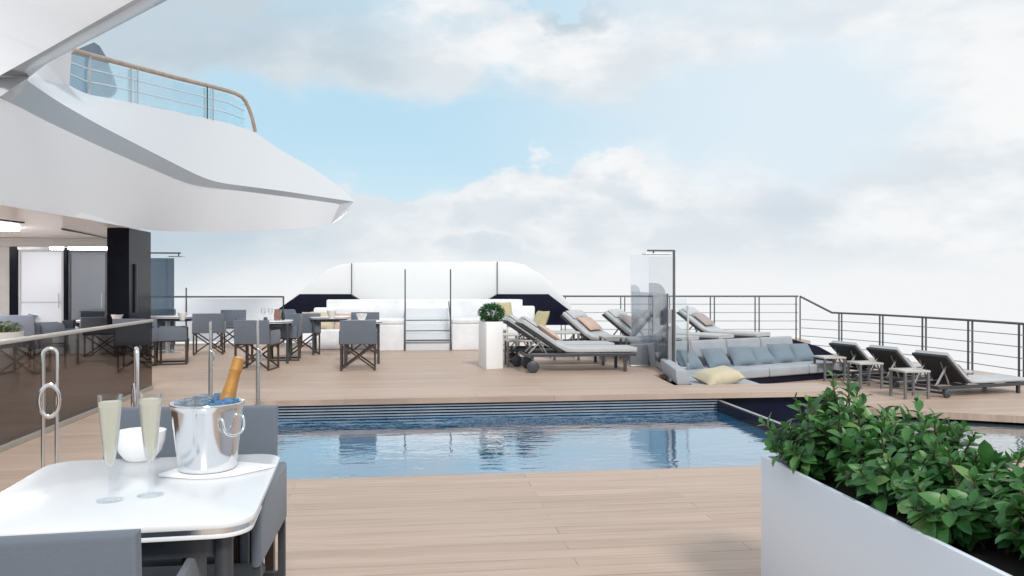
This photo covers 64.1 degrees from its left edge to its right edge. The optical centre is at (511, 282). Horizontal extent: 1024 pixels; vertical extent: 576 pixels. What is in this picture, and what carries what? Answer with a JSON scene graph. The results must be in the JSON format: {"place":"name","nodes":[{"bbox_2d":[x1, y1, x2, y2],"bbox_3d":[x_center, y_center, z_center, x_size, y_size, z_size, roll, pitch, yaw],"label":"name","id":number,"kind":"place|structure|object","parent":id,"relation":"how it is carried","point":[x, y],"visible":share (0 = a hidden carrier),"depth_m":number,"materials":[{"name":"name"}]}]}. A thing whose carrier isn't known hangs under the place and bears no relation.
{"place":"outdoors","nodes":[
{"label":"outdoors","id":0,"kind":"place"},
{"bbox_2d":[111,314,123,318],"bbox_3d":[-6.716,0.605,13.900,0.200,0.130,0.200,0,0,-7],"label":"bowl","id":1,"kind":"object","parent":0,"point":[114,316],"visible":0.51,"depth_m":13.83,"materials":[{"name":"white ceramic"}]},
{"bbox_2d":[0,338,1023,575],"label":"pool deck","id":2,"kind":"structure","parent":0,"point":[702,521],"depth_m":5.48,"materials":[{"name":"brown wood"}]},
{"bbox_2d":[0,330,23,339],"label":"dining table","id":3,"kind":"object","parent":2,"relation":"on","point":[7,335],"visible":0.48,"depth_m":10.27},
{"bbox_2d":[0,320,23,332],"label":"potted herb","id":4,"kind":"object","parent":3,"relation":"on","point":[7,328],"visible":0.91,"depth_m":10.42,"materials":[{"name":"green plant"}]},
{"bbox_2d":[0,315,40,335],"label":"director chair","id":5,"kind":"object","parent":2,"relation":"on","point":[29,325],"visible":0.34,"depth_m":15.14,"materials":[{"name":"grey fabric"}]},
{"bbox_2d":[28,314,64,333],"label":"director chair","id":6,"kind":"object","parent":2,"relation":"on","point":[48,327],"visible":0.24,"depth_m":15.69,"materials":[{"name":"grey fabric"}]},
{"bbox_2d":[37,346,60,467],"bbox_3d":[-3.053,0.920,5.400,0.150,1.000,0.150,0,0,-17],"label":"looped pole","id":7,"kind":"object","parent":2,"relation":"on","point":[41,401],"visible":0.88,"depth_m":5.38,"materials":[{"name":"metal"}]},
{"bbox_2d":[0,319,153,451],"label":"glass barrier","id":8,"kind":"object","parent":2,"relation":"on","point":[95,365],"visible":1,"depth_m":8.27,"materials":[{"name":"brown glass"}]},
{"bbox_2d":[62,311,104,330],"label":"director chair","id":9,"kind":"object","parent":2,"relation":"on","point":[70,324],"visible":0.18,"depth_m":17.31,"materials":[{"name":"grey fabric"}]},
{"bbox_2d":[75,317,106,328],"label":"director chair","id":10,"kind":"object","parent":2,"relation":"on","point":[87,322],"visible":0.13,"depth_m":14.33,"materials":[{"name":"grey fabric"}]},
{"bbox_2d":[0,529,206,575],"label":"director chair","id":11,"kind":"object","parent":2,"relation":"on","point":[106,553],"visible":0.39,"depth_m":1.52,"materials":[{"name":"grey fabric"}]},
{"bbox_2d":[131,346,138,406],"bbox_3d":[-2.482,0.920,5.400,0.150,1.000,0.150,0,0,-33],"label":"looped pole","id":12,"kind":"object","parent":2,"relation":"on","point":[135,394],"visible":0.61,"depth_m":5.36,"materials":[{"name":"metal"}]},
{"bbox_2d":[112,319,161,365],"bbox_3d":[-6.380,1.010,13.940,0.606,0.820,0.580,0,0,5],"label":"director chair","id":13,"kind":"object","parent":2,"relation":"on","point":[155,335],"visible":0.2,"depth_m":13.90,"materials":[{"name":"grey fabric"}]},
{"bbox_2d":[0,454,279,575],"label":"cocktail table","id":14,"kind":"object","parent":2,"relation":"on","point":[172,518],"visible":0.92,"depth_m":2.10,"materials":[{"name":"white paint"}]},
{"bbox_2d":[98,400,121,466],"bbox_3d":[-1.053,0.432,2.141,0.068,0.275,0.068,0,0,-7],"label":"champagne flute","id":15,"kind":"object","parent":14,"relation":"on","point":[109,413],"visible":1,"depth_m":2.12,"materials":[{"name":"clear glass"}]},
{"bbox_2d":[117,427,166,461],"bbox_3d":[-1.200,0.523,2.637,0.158,0.092,0.158,0,0,-7],"label":"bowl","id":16,"kind":"object","parent":14,"relation":"on","point":[130,446],"visible":0.6,"depth_m":2.58,"materials":[{"name":"white ceramic"}]},
{"bbox_2d":[139,398,161,461],"bbox_3d":[-0.970,0.432,2.192,0.068,0.275,0.068,0,0,-7],"label":"champagne flute","id":17,"kind":"object","parent":14,"relation":"on","point":[150,410],"visible":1,"depth_m":2.18,"materials":[{"name":"clear glass"}]},
{"bbox_2d":[158,462,275,478],"bbox_3d":[-0.889,0.567,2.474,0.333,0.006,0.198,0,0,-21],"label":"napkin","id":18,"kind":"object","parent":14,"relation":"on","point":[240,468],"visible":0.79,"depth_m":2.43,"materials":[{"name":"white fabric"}]},
{"bbox_2d":[169,396,244,473],"bbox_3d":[-0.917,0.461,2.478,0.228,0.204,0.217,0,0,-7],"label":"champagne bucket","id":19,"kind":"object","parent":18,"relation":"on","point":[206,439],"visible":0.94,"depth_m":2.40,"materials":[{"name":"metal"}]},
{"bbox_2d":[175,394,215,406],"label":"ice","id":20,"kind":"structure","parent":19,"relation":"in","point":[194,401],"depth_m":2.44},
{"bbox_2d":[200,393,239,406],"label":"blue ice","id":21,"kind":"structure","parent":19,"relation":"in","point":[217,402],"depth_m":2.46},
{"bbox_2d":[218,356,243,403],"bbox_3d":[-0.883,0.386,2.510,0.080,0.325,0.080,14,-10,-7],"label":"champagne bottle","id":22,"kind":"object","parent":19,"relation":"in","point":[232,380],"visible":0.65,"depth_m":2.51,"materials":[{"name":"gold glass"}]},
{"bbox_2d":[151,258,173,351],"bbox_3d":[-7.238,0.455,16.841,0.530,1.930,0.040,0,0,-7],"label":"glass screen","id":23,"kind":"object","parent":2,"relation":"on","point":[162,286],"visible":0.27,"depth_m":16.84,"materials":[{"name":"glass"}]},
{"bbox_2d":[151,252,184,256],"bbox_3d":[-6.877,0.407,16.174,0.738,2.025,0.220,0,0,-7],"label":"outdoor shower","id":24,"kind":"object","parent":2,"relation":"on","point":[178,253],"visible":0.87,"depth_m":16.16,"materials":[{"name":"metal"}]},
{"bbox_2d":[152,317,188,364],"bbox_3d":[-6.004,1.010,14.389,0.580,0.820,0.606,0,0,-19],"label":"director chair","id":25,"kind":"object","parent":2,"relation":"on","point":[173,333],"visible":0.9,"depth_m":14.15,"materials":[{"name":"grey fabric"}]},
{"bbox_2d":[151,315,191,353],"bbox_3d":[-7.009,1.045,16.636,1.100,0.750,0.800,0,0,-11],"label":"dining table","id":26,"kind":"object","parent":2,"relation":"on","point":[166,319],"visible":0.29,"depth_m":16.40,"materials":[{"name":"white paint"}]},
{"bbox_2d":[178,312,187,319],"bbox_3d":[-5.888,0.600,14.600,0.170,0.140,0.170,0,0,-7],"label":"bowl","id":27,"kind":"object","parent":26,"relation":"on","point":[182,315],"visible":1,"depth_m":14.55,"materials":[{"name":"white ceramic"}]},
{"bbox_2d":[0,0,353,336],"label":"yacht superstructure","id":28,"kind":"object","parent":2,"relation":"on","point":[91,186],"visible":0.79,"depth_m":13.99,"materials":[{"name":"paint"}]},
{"bbox_2d":[18,249,62,336],"bbox_3d":[-9.861,0.360,17.112,0.895,2.119,0.101,0,0,-7],"label":"glass door","id":29,"kind":"structure","parent":28,"relation":"in","point":[40,272],"depth_m":17.13,"materials":[{"name":"glass"}]},
{"bbox_2d":[68,250,106,319],"bbox_3d":[-8.943,0.360,17.226,0.780,2.119,0.101,0,0,-7],"label":"glass door","id":30,"kind":"structure","parent":28,"relation":"in","point":[69,251],"depth_m":17.20,"materials":[{"name":"glass"}]},
{"bbox_2d":[71,42,108,63],"bbox_3d":[-7.732,-3.912,15.048,0.970,1.010,0.096,0,0,0],"label":"side window","id":31,"kind":"structure","parent":28,"relation":"in","point":[93,47],"depth_m":15.00,"materials":[{"name":"glass"}]},
{"bbox_2d":[69,48,256,131],"bbox_3d":[-6.127,-3.409,14.684,0.387,1.042,5.408,0,0,12],"label":"balcony railing","id":32,"kind":"object","parent":28,"relation":"on","point":[89,75],"visible":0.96,"depth_m":14.42,"materials":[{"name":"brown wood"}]},
{"bbox_2d":[185,288,186,325],"bbox_3d":[-7.375,0.765,18.503,0.041,1.310,0.041,0,0,-7],"label":"slim pole","id":33,"kind":"object","parent":2,"relation":"on","point":[185,304],"visible":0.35,"depth_m":18.49,"materials":[{"name":"metal"}]},
{"bbox_2d":[103,405,277,570],"bbox_3d":[-1.228,0.953,2.901,0.691,0.935,0.661,0,0,-5],"label":"director chair","id":34,"kind":"object","parent":2,"relation":"on","point":[259,435],"visible":0.06,"depth_m":3.19,"materials":[{"name":"grey fabric"}]},
{"bbox_2d":[192,313,225,354],"bbox_3d":[-6.049,1.010,16.328,0.606,0.820,0.579,0,0,-15],"label":"director chair","id":35,"kind":"object","parent":2,"relation":"on","point":[200,322],"visible":1,"depth_m":16.07,"materials":[{"name":"grey fabric"}]},
{"bbox_2d":[208,321,214,394],"bbox_3d":[-3.283,0.919,8.900,0.120,1.003,0.120,0,0,-7],"label":"hooked pole","id":36,"kind":"object","parent":2,"relation":"on","point":[210,374],"visible":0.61,"depth_m":8.89,"materials":[{"name":"metal"}]},
{"bbox_2d":[142,461,286,575],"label":"folding chair","id":37,"kind":"object","parent":2,"relation":"on","point":[270,523],"visible":0.68,"depth_m":2.50,"materials":[{"name":"grey fabric"}]},
{"bbox_2d":[212,310,245,347],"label":"director chair","id":38,"kind":"object","parent":2,"relation":"on","point":[229,316],"visible":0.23,"depth_m":18.20,"materials":[{"name":"grey fabric"}]},
{"bbox_2d":[174,296,283,342],"bbox_3d":[-6.987,0.865,19.400,3.166,1.110,0.041,0,0,0],"label":"glazed railing","id":39,"kind":"object","parent":2,"relation":"on","point":[258,307],"visible":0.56,"depth_m":19.40,"materials":[{"name":"glass"}]},
{"bbox_2d":[233,320,279,370],"bbox_3d":[-4.187,1.010,13.423,0.606,0.820,0.579,0,0,2],"label":"director chair","id":40,"kind":"object","parent":2,"relation":"on","point":[245,332],"visible":0.97,"depth_m":13.16,"materials":[{"name":"grey fabric"}]},
{"bbox_2d":[256,320,261,404],"bbox_3d":[-2.860,0.919,9.200,0.120,1.003,0.120,0,0,-7],"label":"hooked pole","id":41,"kind":"object","parent":2,"relation":"on","point":[258,353],"visible":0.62,"depth_m":9.18,"materials":[{"name":"metal"}]},
{"bbox_2d":[248,319,293,363],"bbox_3d":[-4.340,1.045,14.624,0.820,0.750,0.820,0,0,-11],"label":"dining table","id":42,"kind":"object","parent":2,"relation":"on","point":[286,323],"visible":0.5,"depth_m":14.36,"materials":[{"name":"white paint"}]},
{"bbox_2d":[281,307,284,319],"bbox_3d":[-4.137,0.550,14.770,0.064,0.240,0.064,0,0,-7],"label":"bottle","id":43,"kind":"object","parent":42,"relation":"on","point":[283,316],"visible":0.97,"depth_m":14.75,"materials":[{"name":"green glass"}]},
{"bbox_2d":[269,315,302,360],"bbox_3d":[-4.180,1.010,15.113,0.580,0.820,0.606,0,0,-12],"label":"director chair","id":44,"kind":"object","parent":2,"relation":"on","point":[294,331],"visible":0.57,"depth_m":14.86,"materials":[{"name":"grey fabric"}]},
{"bbox_2d":[275,309,302,346],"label":"director chair","id":45,"kind":"object","parent":2,"relation":"on","point":[288,312],"visible":0.16,"depth_m":18.55,"materials":[{"name":"grey fabric"}]},
{"bbox_2d":[291,313,320,354],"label":"director chair","id":46,"kind":"object","parent":2,"relation":"on","point":[306,324],"visible":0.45,"depth_m":16.09,"materials":[{"name":"grey fabric"}]},
{"bbox_2d":[310,316,349,354],"bbox_3d":[-3.633,1.045,16.336,0.780,0.750,0.600,0,0,-10],"label":"dining table","id":47,"kind":"object","parent":2,"relation":"on","point":[326,319],"visible":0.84,"depth_m":16.08,"materials":[{"name":"white paint"}]},
{"bbox_2d":[326,310,336,318],"bbox_3d":[-3.401,0.595,15.400,0.190,0.150,0.190,0,0,-7],"label":"bowl","id":48,"kind":"object","parent":47,"relation":"on","point":[331,314],"visible":1,"depth_m":15.35,"materials":[{"name":"white ceramic"}]},
{"bbox_2d":[339,320,376,370],"bbox_3d":[-2.523,1.010,13.423,0.606,0.820,0.580,0,0,-9],"label":"director chair","id":49,"kind":"object","parent":2,"relation":"on","point":[357,331],"visible":1,"depth_m":13.16,"materials":[{"name":"grey fabric"}]},
{"bbox_2d":[348,312,378,353],"bbox_3d":[-2.995,1.010,16.494,0.606,0.820,0.580,0,0,-3],"label":"director chair","id":50,"kind":"object","parent":2,"relation":"on","point":[372,316],"visible":0.12,"depth_m":16.74,"materials":[{"name":"grey fabric"}]},
{"bbox_2d":[344,320,382,363],"bbox_3d":[-2.658,1.045,14.507,0.720,0.750,0.620,0,0,-9],"label":"dining table","id":51,"kind":"object","parent":2,"relation":"on","point":[378,322],"visible":0.43,"depth_m":14.30,"materials":[{"name":"white paint"}]},
{"bbox_2d":[356,314,366,319],"bbox_3d":[-2.632,0.605,14.300,0.200,0.130,0.200,0,0,-7],"label":"bowl","id":52,"kind":"object","parent":51,"relation":"on","point":[361,316],"visible":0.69,"depth_m":14.24,"materials":[{"name":"white ceramic"}]},
{"bbox_2d":[404,269,405,349],"bbox_3d":[-2.277,0.555,17.431,0.028,1.690,0.869,0,0,-7],"label":"step handrail","id":53,"kind":"object","parent":2,"relation":"on","point":[404,309],"visible":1,"depth_m":17.00,"materials":[{"name":"metal"}]},
{"bbox_2d":[406,320,449,340],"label":"step gate","id":54,"kind":"structure","parent":53,"relation":"attached to","point":[429,330],"depth_m":17.07,"materials":[{"name":"metal"}]},
{"bbox_2d":[275,262,570,324],"bbox_3d":[-2.053,0.232,18.860,6.870,1.458,0.519,0,0,0],"label":"curved windbreak","id":55,"kind":"object","parent":2,"relation":"on","point":[528,286],"visible":0.68,"depth_m":19.00,"materials":[{"name":"metal"}]},
{"bbox_2d":[311,299,543,350],"bbox_3d":[-1.790,0.895,17.823,5.031,1.050,1.400,0,0,-7],"label":"raised bench","id":56,"kind":"object","parent":2,"relation":"on","point":[465,318],"visible":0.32,"depth_m":17.62,"materials":[{"name":"white fabric"}]},
{"bbox_2d":[313,312,333,328],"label":"cushion","id":57,"kind":"object","parent":56,"relation":"on","point":[326,325],"visible":0.31,"depth_m":17.59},
{"bbox_2d":[335,313,350,328],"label":"cushion","id":58,"kind":"object","parent":56,"relation":"on","point":[337,325],"visible":0.24,"depth_m":17.66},
{"bbox_2d":[495,302,512,317],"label":"cushion","id":59,"kind":"object","parent":56,"relation":"on","point":[507,307],"visible":0.41,"depth_m":17.74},
{"bbox_2d":[533,311,549,327],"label":"cushion","id":60,"kind":"object","parent":56,"relation":"on","point":[541,317],"visible":0.79,"depth_m":18.11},
{"bbox_2d":[448,269,450,349],"bbox_3d":[-1.340,0.555,17.547,0.028,1.690,0.869,0,0,-7],"label":"step handrail","id":61,"kind":"object","parent":2,"relation":"on","point":[449,305],"visible":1,"depth_m":17.12,"materials":[{"name":"metal"}]},
{"bbox_2d":[479,320,502,368],"bbox_3d":[-0.356,1.027,13.672,0.290,0.786,0.420,0,0,-20],"label":"column planter","id":62,"kind":"object","parent":2,"relation":"on","point":[490,344],"visible":0.87,"depth_m":13.49,"materials":[{"name":"paint"}]},
{"bbox_2d":[477,302,504,321],"bbox_3d":[-0.342,0.492,13.627,0.492,0.370,0.494,0,0,-7],"label":"boxwood ball","id":63,"kind":"object","parent":62,"relation":"in","point":[487,309],"visible":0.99,"depth_m":13.54,"materials":[{"name":"green plant"}]},
{"bbox_2d":[278,399,717,417],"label":"slatted pool wall","id":64,"kind":"structure","parent":2,"relation":"attached to","point":[494,409],"depth_m":10.23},
{"bbox_2d":[503,333,519,355],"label":"side table","id":65,"kind":"object","parent":2,"relation":"on","point":[512,334],"visible":0.26,"depth_m":15.43,"materials":[{"name":"grey metal"}]},
{"bbox_2d":[504,338,531,366],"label":"side table","id":66,"kind":"object","parent":2,"relation":"on","point":[506,351],"visible":0.74,"depth_m":14.00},
{"bbox_2d":[501,314,613,366],"bbox_3d":[0.785,0.981,14.286,1.908,0.877,0.760,0,0,-7],"label":"sun lounger","id":67,"kind":"object","parent":2,"relation":"on","point":[509,320],"visible":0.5,"depth_m":14.01,"materials":[{"name":"black"}]},
{"bbox_2d":[549,330,579,359],"bbox_3d":[0.973,1.161,15.237,0.506,0.518,0.506,0,0,-7],"label":"side table","id":68,"kind":"object","parent":2,"relation":"on","point":[573,332],"visible":0.48,"depth_m":15.02,"materials":[{"name":"metal"}]},
{"bbox_2d":[515,316,636,372],"bbox_3d":[1.028,0.981,13.309,1.908,0.877,0.760,0,0,-7],"label":"sun lounger","id":69,"kind":"object","parent":2,"relation":"on","point":[528,325],"visible":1,"depth_m":13.02,"materials":[{"name":"fabric"}]},
{"bbox_2d":[537,324,559,339],"bbox_3d":[0.585,0.801,13.254,0.347,0.247,0.400,0,0,-7],"label":"cushion","id":70,"kind":"object","parent":69,"relation":"on","point":[548,332],"visible":0.84,"depth_m":13.09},
{"bbox_2d":[560,310,642,344],"bbox_3d":[1.870,0.981,15.872,1.908,0.877,0.760,0,0,43],"label":"sun lounger","id":71,"kind":"object","parent":2,"relation":"on","point":[570,318],"visible":0.49,"depth_m":16.03,"materials":[{"name":"black"}]},
{"bbox_2d":[577,317,601,329],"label":"cushion","id":72,"kind":"object","parent":71,"relation":"on","point":[590,323],"visible":1,"depth_m":16.10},
{"bbox_2d":[599,335,627,361],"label":"side table","id":73,"kind":"object","parent":2,"relation":"on","point":[620,337],"visible":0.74,"depth_m":14.79,"materials":[{"name":"grey metal"}]},
{"bbox_2d":[630,365,648,366],"bbox_3d":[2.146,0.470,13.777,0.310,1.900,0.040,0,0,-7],"label":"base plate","id":74,"kind":"object","parent":2,"relation":"on","point":[639,365],"visible":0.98,"depth_m":13.76,"materials":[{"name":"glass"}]},
{"bbox_2d":[632,291,667,369],"bbox_3d":[2.426,0.795,14.593,0.030,1.250,3.487,0,0,-1],"label":"glass screen","id":75,"kind":"object","parent":2,"relation":"on","point":[649,317],"visible":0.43,"depth_m":14.14,"materials":[{"name":"grey"}]},
{"bbox_2d":[602,309,698,340],"bbox_3d":[2.771,0.981,16.472,1.908,0.877,0.760,0,0,43],"label":"sun lounger","id":76,"kind":"object","parent":2,"relation":"on","point":[611,316],"visible":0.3,"depth_m":16.66,"materials":[{"name":"black"}]},
{"bbox_2d":[619,316,631,327],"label":"cushion","id":77,"kind":"object","parent":76,"relation":"on","point":[627,320],"visible":0.59,"depth_m":16.69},
{"bbox_2d":[642,250,675,362],"bbox_3d":[2.376,0.445,13.142,0.550,1.951,0.260,0,0,-7],"label":"outdoor shower","id":78,"kind":"object","parent":2,"relation":"on","point":[672,334],"visible":0.65,"depth_m":13.12,"materials":[{"name":"metal"}]},
{"bbox_2d":[561,295,800,339],"bbox_3d":[4.168,0.864,20.200,5.930,1.112,0.044,0,0,0],"label":"stern railing","id":79,"kind":"object","parent":2,"relation":"on","point":[714,304],"visible":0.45,"depth_m":20.19,"materials":[{"name":"metal"}]},
{"bbox_2d":[676,325,733,339],"bbox_3d":[3.621,0.981,17.072,1.908,0.877,0.760,0,0,43],"label":"sun lounger","id":80,"kind":"object","parent":2,"relation":"on","point":[701,335],"visible":0.09,"depth_m":16.54,"materials":[{"name":"black"}]},
{"bbox_2d":[677,307,770,337],"bbox_3d":[4.552,0.981,17.672,1.908,0.877,0.760,0,0,43],"label":"sun lounger","id":81,"kind":"object","parent":2,"relation":"on","point":[696,323],"visible":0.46,"depth_m":17.72,"materials":[{"name":"black"}]},
{"bbox_2d":[693,313,715,324],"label":"cushion","id":82,"kind":"object","parent":81,"relation":"on","point":[704,319],"visible":1,"depth_m":17.89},
{"bbox_2d":[761,455,1023,575],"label":"long planter","id":83,"kind":"object","parent":2,"relation":"on","point":[810,526],"visible":0.62,"depth_m":2.98,"materials":[{"name":"white paint"}]},
{"bbox_2d":[758,370,932,482],"bbox_3d":[1.408,0.608,3.454,0.704,0.466,0.647,0,0,-7],"label":"laurel shrub","id":84,"kind":"object","parent":83,"relation":"on","point":[814,448],"visible":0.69,"depth_m":3.35,"materials":[{"name":"green plant"}]},
{"bbox_2d":[828,393,1023,512],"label":"laurel shrub","id":85,"kind":"object","parent":83,"relation":"on","point":[873,474],"visible":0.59,"depth_m":2.90,"materials":[{"name":"green plant"}]},
{"bbox_2d":[888,440,1023,554],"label":"laurel shrub","id":86,"kind":"object","parent":83,"relation":"in","point":[958,512],"visible":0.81,"depth_m":2.52,"materials":[{"name":"green plant"}]},
{"bbox_2d":[987,464,1023,559],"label":"laurel shrub","id":87,"kind":"object","parent":83,"relation":"in","point":[1002,507],"visible":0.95,"depth_m":2.33,"materials":[{"name":"green plant"}]},
{"bbox_2d":[277,409,786,478],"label":"pool water","id":88,"kind":"structure","parent":0,"point":[353,447],"depth_m":8.37,"materials":[{"name":"liquid"}]},
{"bbox_2d":[77,0,1023,376],"label":"sky","id":89,"kind":"structure","parent":0,"point":[851,156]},
{"bbox_2d":[278,396,837,422],"bbox_3d":[-0.983,2.092,7.889,27.800,1.200,23.700,0,0,-7],"label":"deck base","id":90,"kind":"object","parent":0,"point":[779,408],"visible":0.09,"depth_m":10.54,"materials":[{"name":"black"}]},
{"bbox_2d":[717,400,794,439],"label":"pool divider wall","id":91,"kind":"structure","parent":90,"relation":"attached to","point":[741,414],"depth_m":9.63,"materials":[{"name":"metal"}]},
{"bbox_2d":[771,353,1023,422],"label":"deck","id":92,"kind":"structure","parent":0,"point":[1001,404],"depth_m":11.95,"materials":[{"name":"brown wood"}]},
{"bbox_2d":[660,358,758,384],"bbox_3d":[2.861,1.465,12.449,1.406,0.510,2.000,0,0,-7],"label":"chaise section","id":93,"kind":"object","parent":92,"relation":"on","point":[677,374],"visible":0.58,"depth_m":11.85,"materials":[{"name":"grey fabric"}]},
{"bbox_2d":[692,365,745,384],"bbox_3d":[2.983,1.353,11.809,0.620,0.229,0.460,-9,13,-21],"label":"cushion","id":94,"kind":"object","parent":93,"relation":"on","point":[722,374],"visible":0.87,"depth_m":11.68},
{"bbox_2d":[629,336,842,384],"bbox_3d":[4.335,1.365,14.702,4.718,0.710,1.500,0,0,-30],"label":"sunken sofa","id":95,"kind":"object","parent":92,"relation":"on","point":[775,372],"visible":0.38,"depth_m":14.30,"materials":[{"name":"grey fabric"}]},
{"bbox_2d":[682,305,688,368],"bbox_3d":[2.811,0.840,13.446,0.191,1.160,0.061,0,0,-7],"label":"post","id":96,"kind":"object","parent":95,"relation":"on","point":[687,337],"visible":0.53,"depth_m":13.43,"materials":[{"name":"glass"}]},
{"bbox_2d":[676,349,704,369],"bbox_3d":[2.956,1.296,13.769,0.534,0.338,0.328,0,0,-37],"label":"cushion","id":97,"kind":"object","parent":95,"relation":"on","point":[695,362],"visible":0.75,"depth_m":13.67,"materials":[{"name":"blue fabric"}]},
{"bbox_2d":[700,348,730,367],"bbox_3d":[3.520,1.296,14.112,0.510,0.332,0.311,0,0,-30],"label":"cushion","id":98,"kind":"object","parent":95,"relation":"on","point":[715,357],"visible":0.94,"depth_m":14.02,"materials":[{"name":"blue fabric"}]},
{"bbox_2d":[726,346,757,365],"bbox_3d":[4.059,1.293,14.419,0.510,0.335,0.307,0,0,-22],"label":"cushion","id":99,"kind":"object","parent":95,"relation":"on","point":[742,356],"visible":1,"depth_m":14.33,"materials":[{"name":"blue fabric"}]},
{"bbox_2d":[750,346,775,364],"bbox_3d":[4.467,1.308,14.673,0.510,0.321,0.324,0,0,-28],"label":"cushion","id":100,"kind":"object","parent":95,"relation":"on","point":[762,354],"visible":0.76,"depth_m":14.58,"materials":[{"name":"blue fabric"}]},
{"bbox_2d":[766,343,795,362],"bbox_3d":[4.919,1.285,14.930,0.510,0.341,0.296,0,0,-25],"label":"cushion","id":101,"kind":"object","parent":95,"relation":"on","point":[781,353],"visible":0.94,"depth_m":14.85,"materials":[{"name":"blue fabric"}]},
{"bbox_2d":[788,343,816,361],"bbox_3d":[5.371,1.295,15.187,0.510,0.333,0.310,0,0,-23],"label":"cushion","id":102,"kind":"object","parent":95,"relation":"on","point":[802,352],"visible":0.86,"depth_m":15.09,"materials":[{"name":"blue fabric"}]},
{"bbox_2d":[813,355,845,380],"bbox_3d":[5.624,1.508,14.481,0.414,0.423,0.414,0,0,-7],"label":"side table","id":103,"kind":"object","parent":92,"relation":"on","point":[825,357],"visible":0.93,"depth_m":14.31,"materials":[{"name":"grey metal"}]},
{"bbox_2d":[847,360,883,388],"bbox_3d":[5.806,1.508,13.450,0.414,0.423,0.414,0,0,-7],"label":"side table","id":104,"kind":"object","parent":92,"relation":"on","point":[869,363],"visible":0.98,"depth_m":13.29,"materials":[{"name":"grey metal"}]},
{"bbox_2d":[829,340,921,380],"bbox_3d":[6.631,1.385,14.899,1.830,0.669,0.760,0,0,-19],"label":"sun lounger","id":105,"kind":"object","parent":92,"relation":"on","point":[851,351],"visible":0.46,"depth_m":14.56,"materials":[{"name":"fabric"}]},
{"bbox_2d":[889,368,930,398],"bbox_3d":[5.974,1.508,12.287,0.414,0.423,0.414,0,0,-7],"label":"side table","id":106,"kind":"object","parent":92,"relation":"on","point":[905,371],"visible":1,"depth_m":12.19,"materials":[{"name":"grey metal"}]},
{"bbox_2d":[799,296,1023,381],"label":"side railing","id":107,"kind":"object","parent":92,"relation":"on","point":[944,318],"visible":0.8,"depth_m":16.44,"materials":[{"name":"metal"}]},
{"bbox_2d":[862,345,972,387],"bbox_3d":[6.868,1.385,13.870,1.830,0.669,0.760,0,0,-19],"label":"sun lounger","id":108,"kind":"object","parent":92,"relation":"on","point":[891,357],"visible":0.55,"depth_m":13.58,"materials":[{"name":"black"}]},
{"bbox_2d":[907,350,1023,397],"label":"sun lounger","id":109,"kind":"object","parent":92,"relation":"on","point":[944,368],"visible":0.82,"depth_m":12.58,"materials":[{"name":"black"}]},
{"bbox_2d":[788,415,1023,456],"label":"overflow water","id":110,"kind":"structure","parent":0,"point":[999,437],"depth_m":10.11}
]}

